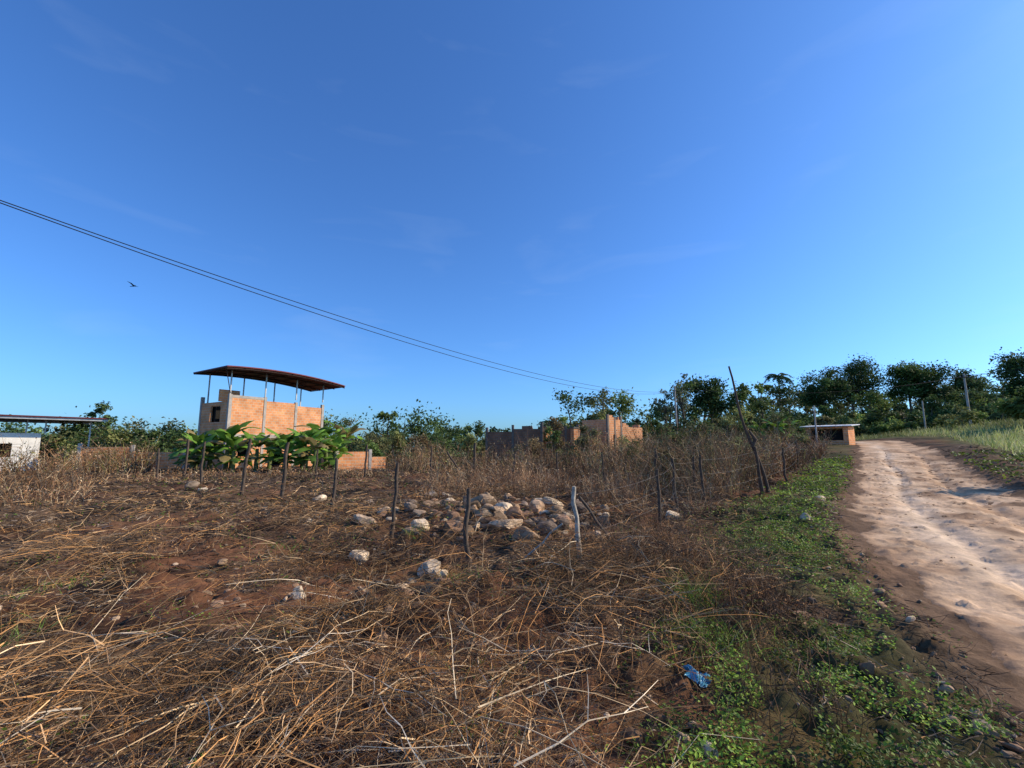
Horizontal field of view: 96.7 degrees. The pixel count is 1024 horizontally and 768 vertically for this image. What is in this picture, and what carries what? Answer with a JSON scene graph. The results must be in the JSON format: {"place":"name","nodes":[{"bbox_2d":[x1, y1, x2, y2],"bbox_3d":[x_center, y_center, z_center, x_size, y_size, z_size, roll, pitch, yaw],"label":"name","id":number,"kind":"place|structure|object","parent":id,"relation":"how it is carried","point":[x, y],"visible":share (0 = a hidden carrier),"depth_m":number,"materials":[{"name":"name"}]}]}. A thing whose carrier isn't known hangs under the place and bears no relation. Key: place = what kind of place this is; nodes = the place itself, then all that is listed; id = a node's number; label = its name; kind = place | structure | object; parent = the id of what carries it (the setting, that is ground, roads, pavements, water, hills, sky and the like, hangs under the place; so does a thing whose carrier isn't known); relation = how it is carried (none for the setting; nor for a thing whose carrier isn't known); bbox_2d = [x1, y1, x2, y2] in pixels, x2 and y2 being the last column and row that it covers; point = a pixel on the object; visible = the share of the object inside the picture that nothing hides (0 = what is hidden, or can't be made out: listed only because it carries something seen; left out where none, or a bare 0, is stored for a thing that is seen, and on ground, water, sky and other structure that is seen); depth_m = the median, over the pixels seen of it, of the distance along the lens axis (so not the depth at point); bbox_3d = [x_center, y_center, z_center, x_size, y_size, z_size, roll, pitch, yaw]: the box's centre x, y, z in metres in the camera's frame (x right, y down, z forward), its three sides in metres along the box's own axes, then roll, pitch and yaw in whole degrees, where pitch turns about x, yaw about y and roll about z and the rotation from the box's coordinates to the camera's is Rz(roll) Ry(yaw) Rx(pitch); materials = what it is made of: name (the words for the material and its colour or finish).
{"place":"outdoors","nodes":[
{"label":"outdoors","id":0,"kind":"place"},
{"bbox_2d":[0,405,1023,767],"bbox_3d":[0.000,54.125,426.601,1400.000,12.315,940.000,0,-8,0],"label":"ground","id":1,"kind":"structure","parent":0,"point":[914,589],"depth_m":3.97,"materials":[{"name":"soil"}]},
{"bbox_2d":[0,433,40,470],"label":"walls","id":2,"kind":"structure","parent":1,"relation":"on","point":[13,438],"depth_m":30.72,"materials":[{"name":"white paint"}]},
{"bbox_2d":[0,443,11,456],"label":"interior","id":3,"kind":"object","parent":2,"relation":"attached to","point":[7,445],"depth_m":30.74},
{"bbox_2d":[0,416,107,446],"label":"roof beams","id":4,"kind":"structure","parent":1,"relation":"on","point":[44,418],"depth_m":32.17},
{"bbox_2d":[0,414,108,422],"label":"roof","id":5,"kind":"structure","parent":4,"relation":"on","point":[47,420],"depth_m":32.52,"materials":[{"name":"metal"}]},
{"bbox_2d":[78,400,117,438],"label":"broadleaf tree","id":6,"kind":"object","parent":1,"relation":"on","point":[100,410],"visible":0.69,"depth_m":61.97,"materials":[{"name":"green plant"}]},
{"bbox_2d":[79,447,182,469],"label":"bricks","id":7,"kind":"object","parent":1,"relation":"on","point":[164,463],"visible":0.18,"depth_m":32.22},
{"bbox_2d":[76,443,185,469],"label":"pillars","id":8,"kind":"structure","parent":1,"relation":"on","point":[79,447],"depth_m":30.77,"materials":[{"name":"concrete"}]},
{"bbox_2d":[168,441,199,469],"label":"banana plant","id":9,"kind":"object","parent":1,"relation":"on","point":[196,463],"visible":0.17,"depth_m":29.04,"materials":[{"name":"green plant"}]},
{"bbox_2d":[166,428,215,471],"bbox_3d":[-19.483,4.064,27.926,2.444,2.770,2.777,0,-8,0],"label":"banana plant","id":10,"kind":"object","parent":1,"relation":"on","point":[193,445],"visible":0.55,"depth_m":27.77,"materials":[{"name":"green plant"}]},
{"bbox_2d":[184,481,199,489],"bbox_3d":[-10.998,3.512,15.650,0.299,0.351,0.471,-6,-10,36],"label":"boulder","id":11,"kind":"object","parent":1,"relation":"on","point":[191,485],"visible":0.85,"depth_m":15.55,"materials":[{"name":"stone"}]},
{"bbox_2d":[172,432,228,472],"bbox_3d":[-18.503,4.080,27.270,2.453,2.742,2.919,0,-8,0],"label":"banana plant","id":12,"kind":"object","parent":1,"relation":"on","point":[194,438],"visible":0.69,"depth_m":27.13,"materials":[{"name":"green plant"}]},
{"bbox_2d":[189,435,231,470],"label":"banana plant","id":13,"kind":"object","parent":1,"relation":"on","point":[209,463],"visible":0.23,"depth_m":28.50,"materials":[{"name":"green plant"}]},
{"bbox_2d":[191,421,259,471],"bbox_3d":[-17.663,3.855,28.036,3.531,3.363,3.379,-8,-11,44],"label":"banana plant","id":14,"kind":"object","parent":1,"relation":"on","point":[231,432],"visible":0.66,"depth_m":27.90,"materials":[{"name":"green plant"}]},
{"bbox_2d":[200,434,259,468],"bbox_3d":[-18.149,4.432,29.243,3.439,2.595,3.252,0,-8,0],"label":"banana plant","id":15,"kind":"object","parent":1,"relation":"on","point":[234,438],"visible":0.2,"depth_m":29.16,"materials":[{"name":"green plant"}]},
{"bbox_2d":[214,433,260,472],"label":"banana plant","id":16,"kind":"object","parent":1,"relation":"on","point":[234,445],"visible":0.84,"depth_m":27.16,"materials":[{"name":"green plant"}]},
{"bbox_2d":[235,429,278,471],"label":"banana plant","id":17,"kind":"object","parent":1,"relation":"on","point":[255,441],"visible":0.77,"depth_m":28.12,"materials":[{"name":"green plant"}]},
{"bbox_2d":[198,389,321,468],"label":"brick walls","id":18,"kind":"structure","parent":1,"relation":"on","point":[280,417],"depth_m":34.96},
{"bbox_2d":[197,394,323,466],"bbox_3d":[-20.334,4.030,37.287,4.340,5.450,7.940,-5,-9,32],"label":"concrete frame","id":19,"kind":"object","parent":1,"relation":"on","point":[229,409],"visible":0.38,"depth_m":35.12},
{"bbox_2d":[212,407,280,465],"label":"dark rooms","id":20,"kind":"object","parent":19,"relation":"on","point":[216,414],"visible":0.04,"depth_m":34.76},
{"bbox_2d":[207,370,323,405],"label":"roof posts","id":21,"kind":"object","parent":19,"relation":"on","point":[265,388],"visible":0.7,"depth_m":37.26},
{"bbox_2d":[194,367,344,392],"bbox_3d":[-19.421,0.297,37.226,4.851,1.873,9.912,-5,-9,32],"label":"roof frame","id":22,"kind":"object","parent":21,"relation":"on","point":[244,372],"visible":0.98,"depth_m":36.66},
{"bbox_2d":[193,365,344,390],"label":"roof","id":23,"kind":"structure","parent":22,"relation":"on","point":[294,381],"depth_m":37.16,"materials":[{"name":"metal"}]},
{"bbox_2d":[241,434,281,468],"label":"banana plant","id":24,"kind":"object","parent":1,"relation":"on","point":[269,453],"visible":0.36,"depth_m":30.66,"materials":[{"name":"green plant"}]},
{"bbox_2d":[261,434,302,470],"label":"banana plant","id":25,"kind":"object","parent":1,"relation":"on","point":[281,443],"visible":0.65,"depth_m":27.08,"materials":[{"name":"green plant"}]},
{"bbox_2d":[258,427,308,468],"bbox_3d":[-14.327,4.151,28.991,2.722,2.829,3.047,0,-8,0],"label":"banana plant","id":26,"kind":"object","parent":1,"relation":"on","point":[285,437],"visible":0.53,"depth_m":28.62,"materials":[{"name":"green plant"}]},
{"bbox_2d":[271,429,327,469],"bbox_3d":[-13.480,4.207,28.845,2.812,2.842,2.814,-2,-8,14],"label":"banana plant","id":27,"kind":"object","parent":1,"relation":"on","point":[299,442],"visible":0.33,"depth_m":28.47,"materials":[{"name":"green plant"}]},
{"bbox_2d":[293,586,305,599],"bbox_3d":[-2.202,2.178,4.700,0.145,0.167,0.115,0,-8,0],"label":"boulder","id":28,"kind":"object","parent":1,"relation":"on","point":[297,592],"visible":0.58,"depth_m":4.68,"materials":[{"name":"stone"}]},
{"bbox_2d":[277,428,332,470],"bbox_3d":[-12.920,4.137,28.199,3.217,2.866,2.665,-4,-9,28],"label":"banana plant","id":29,"kind":"object","parent":1,"relation":"on","point":[318,434],"visible":0.68,"depth_m":27.94,"materials":[{"name":"green plant"}]},
{"bbox_2d":[290,431,336,469],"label":"banana plant","id":30,"kind":"object","parent":1,"relation":"on","point":[314,443],"visible":0.91,"depth_m":27.07,"materials":[{"name":"green plant"}]},
{"bbox_2d":[294,423,344,467],"bbox_3d":[-14.384,4.597,33.748,3.747,3.296,4.456,0,-8,0],"label":"banana plant","id":31,"kind":"object","parent":1,"relation":"on","point":[329,430],"visible":0.36,"depth_m":33.40,"materials":[{"name":"green plant"}]},
{"bbox_2d":[308,429,354,469],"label":"banana plant","id":32,"kind":"object","parent":1,"relation":"on","point":[327,457],"visible":0.4,"depth_m":29.74,"materials":[{"name":"green plant"}]},
{"bbox_2d":[317,435,352,470],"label":"banana plant","id":33,"kind":"object","parent":1,"relation":"on","point":[338,440],"visible":0.84,"depth_m":28.17,"materials":[{"name":"green plant"}]},
{"bbox_2d":[322,420,367,451],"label":"banana plant","id":34,"kind":"object","parent":1,"relation":"on","point":[352,430],"visible":0.63,"depth_m":34.28,"materials":[{"name":"green plant"}]},
{"bbox_2d":[335,449,371,469],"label":"pillars","id":35,"kind":"structure","parent":1,"relation":"on","point":[370,456],"depth_m":30.26,"materials":[{"name":"concrete"}]},
{"bbox_2d":[338,452,385,470],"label":"bricks","id":36,"kind":"object","parent":1,"relation":"on","point":[350,461],"visible":0.57,"depth_m":29.75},
{"bbox_2d":[363,440,384,456],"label":"shrub","id":37,"kind":"object","parent":1,"relation":"on","point":[373,446],"visible":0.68,"depth_m":35.18,"materials":[{"name":"green plant"}]},
{"bbox_2d":[368,410,406,445],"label":"broadleaf tree","id":38,"kind":"object","parent":1,"relation":"on","point":[381,415],"visible":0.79,"depth_m":59.42,"materials":[{"name":"green plant"}]},
{"bbox_2d":[380,431,407,460],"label":"shrub","id":39,"kind":"object","parent":1,"relation":"on","point":[396,438],"visible":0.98,"depth_m":41.41,"materials":[{"name":"green plant"}]},
{"bbox_2d":[407,433,435,458],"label":"shrub","id":40,"kind":"object","parent":1,"relation":"on","point":[421,439],"visible":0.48,"depth_m":37.23,"materials":[{"name":"green plant"}]},
{"bbox_2d":[417,559,440,576],"bbox_3d":[-1.204,2.668,6.616,0.330,0.240,0.282,0,-8,0],"label":"boulder","id":41,"kind":"object","parent":1,"relation":"on","point":[428,564],"visible":0.61,"depth_m":6.56,"materials":[{"name":"stone"}]},
{"bbox_2d":[0,402,881,757],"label":"standing dry weeds","id":42,"kind":"object","parent":1,"relation":"on","point":[732,464],"visible":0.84,"depth_m":14.09,"materials":[{"name":"plant"}]},
{"bbox_2d":[428,432,458,458],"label":"shrub","id":43,"kind":"object","parent":1,"relation":"on","point":[449,438],"visible":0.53,"depth_m":43.53,"materials":[{"name":"green plant"}]},
{"bbox_2d":[0,462,891,767],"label":"cut dry brush","id":44,"kind":"object","parent":1,"relation":"on","point":[232,688],"visible":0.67,"depth_m":3.14,"materials":[{"name":"plant"}]},
{"bbox_2d":[134,439,798,579],"bbox_3d":[-3.253,3.107,16.429,37.611,2.352,20.720,0,-8,0],"label":"wire fence","id":45,"kind":"object","parent":1,"relation":"on","point":[467,513],"visible":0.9,"depth_m":11.19,"materials":[{"name":"brown wood"}]},
{"bbox_2d":[456,432,480,461],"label":"shrub","id":46,"kind":"object","parent":1,"relation":"on","point":[470,439],"visible":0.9,"depth_m":35.51,"materials":[{"name":"green plant"}]},
{"bbox_2d":[366,495,604,529],"bbox_3d":[-0.293,2.915,10.961,5.695,0.680,5.308,0,-8,0],"label":"rock pile","id":47,"kind":"object","parent":1,"relation":"on","point":[581,506],"visible":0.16,"depth_m":9.63,"materials":[{"name":"stone"}]},
{"bbox_2d":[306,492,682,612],"bbox_3d":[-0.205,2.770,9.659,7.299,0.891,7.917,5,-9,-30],"label":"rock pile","id":48,"kind":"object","parent":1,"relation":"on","point":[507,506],"visible":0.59,"depth_m":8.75,"materials":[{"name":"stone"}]},
{"bbox_2d":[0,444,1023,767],"bbox_3d":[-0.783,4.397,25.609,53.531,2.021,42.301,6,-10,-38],"label":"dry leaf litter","id":49,"kind":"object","parent":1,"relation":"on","point":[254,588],"visible":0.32,"depth_m":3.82,"materials":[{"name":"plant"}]},
{"bbox_2d":[0,449,1023,767],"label":"green ground cover","id":50,"kind":"object","parent":1,"relation":"on","point":[832,747],"visible":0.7,"depth_m":2.98,"materials":[{"name":"green plant"}]},
{"bbox_2d":[0,417,1023,767],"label":"green grass","id":51,"kind":"structure","parent":1,"relation":"on","point":[1014,443],"depth_m":10.45,"materials":[{"name":"green plant"}]},
{"bbox_2d":[0,373,1023,462],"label":"distant treeline","id":52,"kind":"object","parent":1,"relation":"on","point":[887,415],"depth_m":62.18,"materials":[{"name":"plant"}]},
{"bbox_2d":[485,422,543,465],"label":"unfinished brick house","id":53,"kind":"structure","parent":1,"relation":"on","point":[508,438],"depth_m":39.28,"materials":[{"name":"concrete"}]},
{"bbox_2d":[12,495,1023,767],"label":"scattered stones","id":54,"kind":"object","parent":1,"relation":"on","point":[870,667],"visible":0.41,"depth_m":2.75,"materials":[{"name":"stone"}]},
{"bbox_2d":[513,437,543,462],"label":"shrub","id":55,"kind":"object","parent":1,"relation":"on","point":[534,443],"visible":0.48,"depth_m":33.48,"materials":[{"name":"green plant"}]},
{"bbox_2d":[315,443,763,494],"bbox_3d":[1.500,3.430,18.800,22.155,2.032,9.939,0,-8,0],"label":"wire fence","id":56,"kind":"object","parent":1,"relation":"on","point":[514,455],"visible":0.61,"depth_m":20.20,"materials":[{"name":"brown wood"}]},
{"bbox_2d":[543,426,551,460],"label":"brick pier","id":57,"kind":"structure","parent":1,"relation":"on","point":[545,443],"depth_m":39.25,"materials":[{"name":"brick"}]},
{"bbox_2d":[542,426,561,457],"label":"shrub","id":58,"kind":"object","parent":1,"relation":"on","point":[549,430],"visible":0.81,"depth_m":36.52,"materials":[{"name":"green plant"}]},
{"bbox_2d":[546,417,567,457],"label":"shrub","id":59,"kind":"object","parent":1,"relation":"on","point":[554,423],"visible":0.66,"depth_m":37.45,"materials":[{"name":"green plant"}]},
{"bbox_2d":[556,424,581,458],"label":"walls","id":60,"kind":"structure","parent":1,"relation":"on","point":[562,434],"depth_m":39.55,"materials":[{"name":"brown brick"}]},
{"bbox_2d":[553,424,578,456],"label":"concrete columns","id":61,"kind":"structure","parent":60,"relation":"on","point":[565,438],"depth_m":39.50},
{"bbox_2d":[524,496,615,557],"bbox_3d":[0.842,2.320,6.888,2.063,1.162,0.394,3,-8,-18],"label":"fence brace","id":62,"kind":"object","parent":1,"relation":"on","point":[591,513],"visible":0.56,"depth_m":7.08,"materials":[{"name":"brown wood"}]},
{"bbox_2d":[569,427,578,459],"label":"brick pier","id":63,"kind":"structure","parent":1,"relation":"on","point":[574,432],"depth_m":39.12,"materials":[{"name":"brick"}]},
{"bbox_2d":[563,435,592,458],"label":"shrub","id":64,"kind":"object","parent":1,"relation":"on","point":[582,439],"visible":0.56,"depth_m":32.61,"materials":[{"name":"green plant"}]},
{"bbox_2d":[578,422,604,449],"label":"shrub","id":65,"kind":"object","parent":1,"relation":"on","point":[582,429],"visible":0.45,"depth_m":37.76,"materials":[{"name":"green plant"}]},
{"bbox_2d":[580,388,615,420],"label":"slender tree","id":66,"kind":"object","parent":1,"relation":"on","point":[598,414],"visible":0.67,"depth_m":51.65,"materials":[{"name":"green plant"}]},
{"bbox_2d":[582,415,620,455],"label":"walls","id":67,"kind":"structure","parent":1,"relation":"on","point":[600,424],"depth_m":42.07,"materials":[{"name":"orange brick"}]},
{"bbox_2d":[606,414,622,453],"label":"concrete columns","id":68,"kind":"structure","parent":67,"relation":"on","point":[607,426],"depth_m":41.49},
{"bbox_2d":[622,423,642,448],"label":"brick house","id":69,"kind":"structure","parent":1,"relation":"on","point":[636,427],"depth_m":43.77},
{"bbox_2d":[618,438,652,471],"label":"shrub","id":70,"kind":"object","parent":1,"relation":"on","point":[637,443],"visible":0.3,"depth_m":24.40,"materials":[{"name":"green plant"}]},
{"bbox_2d":[643,442,678,470],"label":"shrub","id":71,"kind":"object","parent":1,"relation":"on","point":[668,450],"visible":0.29,"depth_m":19.49,"materials":[{"name":"green plant"}]},
{"bbox_2d":[653,423,671,447],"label":"shrub","id":72,"kind":"object","parent":1,"relation":"on","point":[659,427],"visible":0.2,"depth_m":41.27,"materials":[{"name":"green plant"}]},
{"bbox_2d":[655,389,673,436],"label":"slender tree","id":73,"kind":"object","parent":1,"relation":"on","point":[667,410],"visible":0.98,"depth_m":58.84,"materials":[{"name":"green plant"}]},
{"bbox_2d":[655,431,686,450],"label":"shrub","id":74,"kind":"object","parent":1,"relation":"on","point":[674,440],"visible":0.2,"depth_m":33.01,"materials":[{"name":"green plant"}]},
{"bbox_2d":[674,386,677,445],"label":"utility pole","id":75,"kind":"object","parent":1,"relation":"on","point":[675,407],"visible":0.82,"depth_m":53.03,"materials":[{"name":"wood"}]},
{"bbox_2d":[0,200,673,393],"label":"power line","id":76,"kind":"object","parent":75,"relation":"attached to","point":[256,288],"visible":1,"depth_m":13.92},
{"bbox_2d":[679,368,1023,393],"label":"power line","id":77,"kind":"object","parent":75,"relation":"attached to","point":[876,388],"visible":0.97,"depth_m":52.69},
{"bbox_2d":[669,373,692,426],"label":"slender tree","id":78,"kind":"object","parent":1,"relation":"on","point":[684,405],"visible":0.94,"depth_m":57.96,"materials":[{"name":"green plant"}]},
{"bbox_2d":[679,422,710,444],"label":"shrub","id":79,"kind":"object","parent":1,"relation":"on","point":[703,424],"visible":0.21,"depth_m":39.65,"materials":[{"name":"green plant"}]},
{"bbox_2d":[682,664,711,687],"bbox_3d":[1.264,1.967,3.089,0.213,0.117,0.147,-3,-8,20],"label":"blue plastic bag","id":80,"kind":"object","parent":1,"relation":"on","point":[688,667],"visible":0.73,"depth_m":3.06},
{"bbox_2d":[682,374,730,431],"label":"broadleaf tree","id":81,"kind":"object","parent":1,"relation":"on","point":[709,399],"visible":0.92,"depth_m":61.78,"materials":[{"name":"green plant"}]},
{"bbox_2d":[700,740,718,760],"bbox_3d":[1.010,1.881,2.329,0.067,0.085,0.118,0,-8,0],"label":"boulder","id":82,"kind":"object","parent":1,"relation":"on","point":[707,747],"visible":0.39,"depth_m":2.30,"materials":[{"name":"stone"}]},
{"bbox_2d":[706,413,738,437],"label":"shrub","id":83,"kind":"object","parent":1,"relation":"on","point":[727,420],"visible":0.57,"depth_m":41.66,"materials":[{"name":"green plant"}]},
{"bbox_2d":[724,381,759,427],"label":"broadleaf tree","id":84,"kind":"object","parent":1,"relation":"on","point":[743,395],"visible":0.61,"depth_m":61.61,"materials":[{"name":"green plant"}]},
{"bbox_2d":[728,366,770,492],"bbox_3d":[7.843,1.582,15.019,1.144,4.415,0.149,0,-8,0],"label":"tall crooked pole","id":85,"kind":"object","parent":1,"relation":"on","point":[755,439],"visible":0.91,"depth_m":14.96,"materials":[{"name":"brown wood"}]},
{"bbox_2d":[750,420,769,444],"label":"banana plant","id":86,"kind":"object","parent":1,"relation":"on","point":[757,426],"visible":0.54,"depth_m":43.71,"materials":[{"name":"green plant"}]},
{"bbox_2d":[746,381,774,418],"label":"broadleaf tree","id":87,"kind":"object","parent":1,"relation":"on","point":[760,388],"visible":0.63,"depth_m":64.18,"materials":[{"name":"green plant"}]},
{"bbox_2d":[761,416,790,442],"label":"banana plant","id":88,"kind":"object","parent":1,"relation":"on","point":[781,425],"visible":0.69,"depth_m":42.73,"materials":[{"name":"green plant"}]},
{"bbox_2d":[763,373,792,411],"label":"palm tree","id":89,"kind":"object","parent":1,"relation":"on","point":[780,378],"visible":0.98,"depth_m":70.17,"materials":[{"name":"green plant"}]},
{"bbox_2d":[764,411,797,439],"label":"shrub","id":90,"kind":"object","parent":1,"relation":"on","point":[774,420],"visible":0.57,"depth_m":43.35,"materials":[{"name":"green plant"}]},
{"bbox_2d":[789,432,813,444],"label":"shrub","id":91,"kind":"object","parent":1,"relation":"on","point":[799,435],"visible":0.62,"depth_m":37.56,"materials":[{"name":"green plant"}]},
{"bbox_2d":[792,367,854,411],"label":"broadleaf tree","id":92,"kind":"object","parent":1,"relation":"on","point":[814,396],"visible":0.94,"depth_m":83.55,"materials":[{"name":"green plant"}]},
{"bbox_2d":[806,426,855,444],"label":"walls","id":93,"kind":"structure","parent":1,"relation":"on","point":[848,435],"depth_m":42.41,"materials":[{"name":"orange brick"}]},
{"bbox_2d":[812,430,843,439],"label":"interior","id":94,"kind":"object","parent":93,"relation":"attached to","point":[838,435],"visible":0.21,"depth_m":43.33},
{"bbox_2d":[801,424,859,426],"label":"roof","id":95,"kind":"structure","parent":93,"relation":"on","point":[831,425],"depth_m":42.98,"materials":[{"name":"metal"}]},
{"bbox_2d":[815,352,900,412],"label":"broadleaf tree","id":96,"kind":"object","parent":1,"relation":"on","point":[860,374],"visible":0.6,"depth_m":87.23,"materials":[{"name":"green plant"}]},
{"bbox_2d":[873,358,940,411],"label":"broadleaf tree","id":97,"kind":"object","parent":1,"relation":"on","point":[908,372],"visible":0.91,"depth_m":85.92,"materials":[{"name":"green plant"}]},
{"bbox_2d":[904,359,972,402],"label":"broadleaf tree","id":98,"kind":"object","parent":1,"relation":"on","point":[935,385],"visible":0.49,"depth_m":84.18,"materials":[{"name":"green plant"}]},
{"bbox_2d":[959,373,971,424],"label":"utility pole","id":99,"kind":"object","parent":1,"relation":"on","point":[966,392],"visible":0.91,"depth_m":52.34,"materials":[{"name":"concrete"}]},
{"bbox_2d":[948,365,995,402],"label":"broadleaf tree","id":100,"kind":"object","parent":1,"relation":"on","point":[978,383],"visible":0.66,"depth_m":79.96,"materials":[{"name":"green plant"}]},
{"bbox_2d":[981,347,1023,398],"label":"broadleaf tree","id":101,"kind":"object","parent":1,"relation":"on","point":[1010,363],"visible":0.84,"depth_m":67.09,"materials":[{"name":"green plant"}]},
{"bbox_2d":[985,386,1023,420],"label":"broadleaf tree","id":102,"kind":"object","parent":1,"relation":"on","point":[1014,406],"visible":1,"depth_m":44.44,"materials":[{"name":"green plant"}]},
{"bbox_2d":[0,0,1023,446],"label":"sky","id":103,"kind":"structure","parent":0,"point":[640,195],"materials":[{"name":"blue"}]},
{"bbox_2d":[844,440,1023,676],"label":"dirt road","id":104,"kind":"structure","parent":0,"point":[989,600],"depth_m":8.64,"materials":[{"name":"soil"}]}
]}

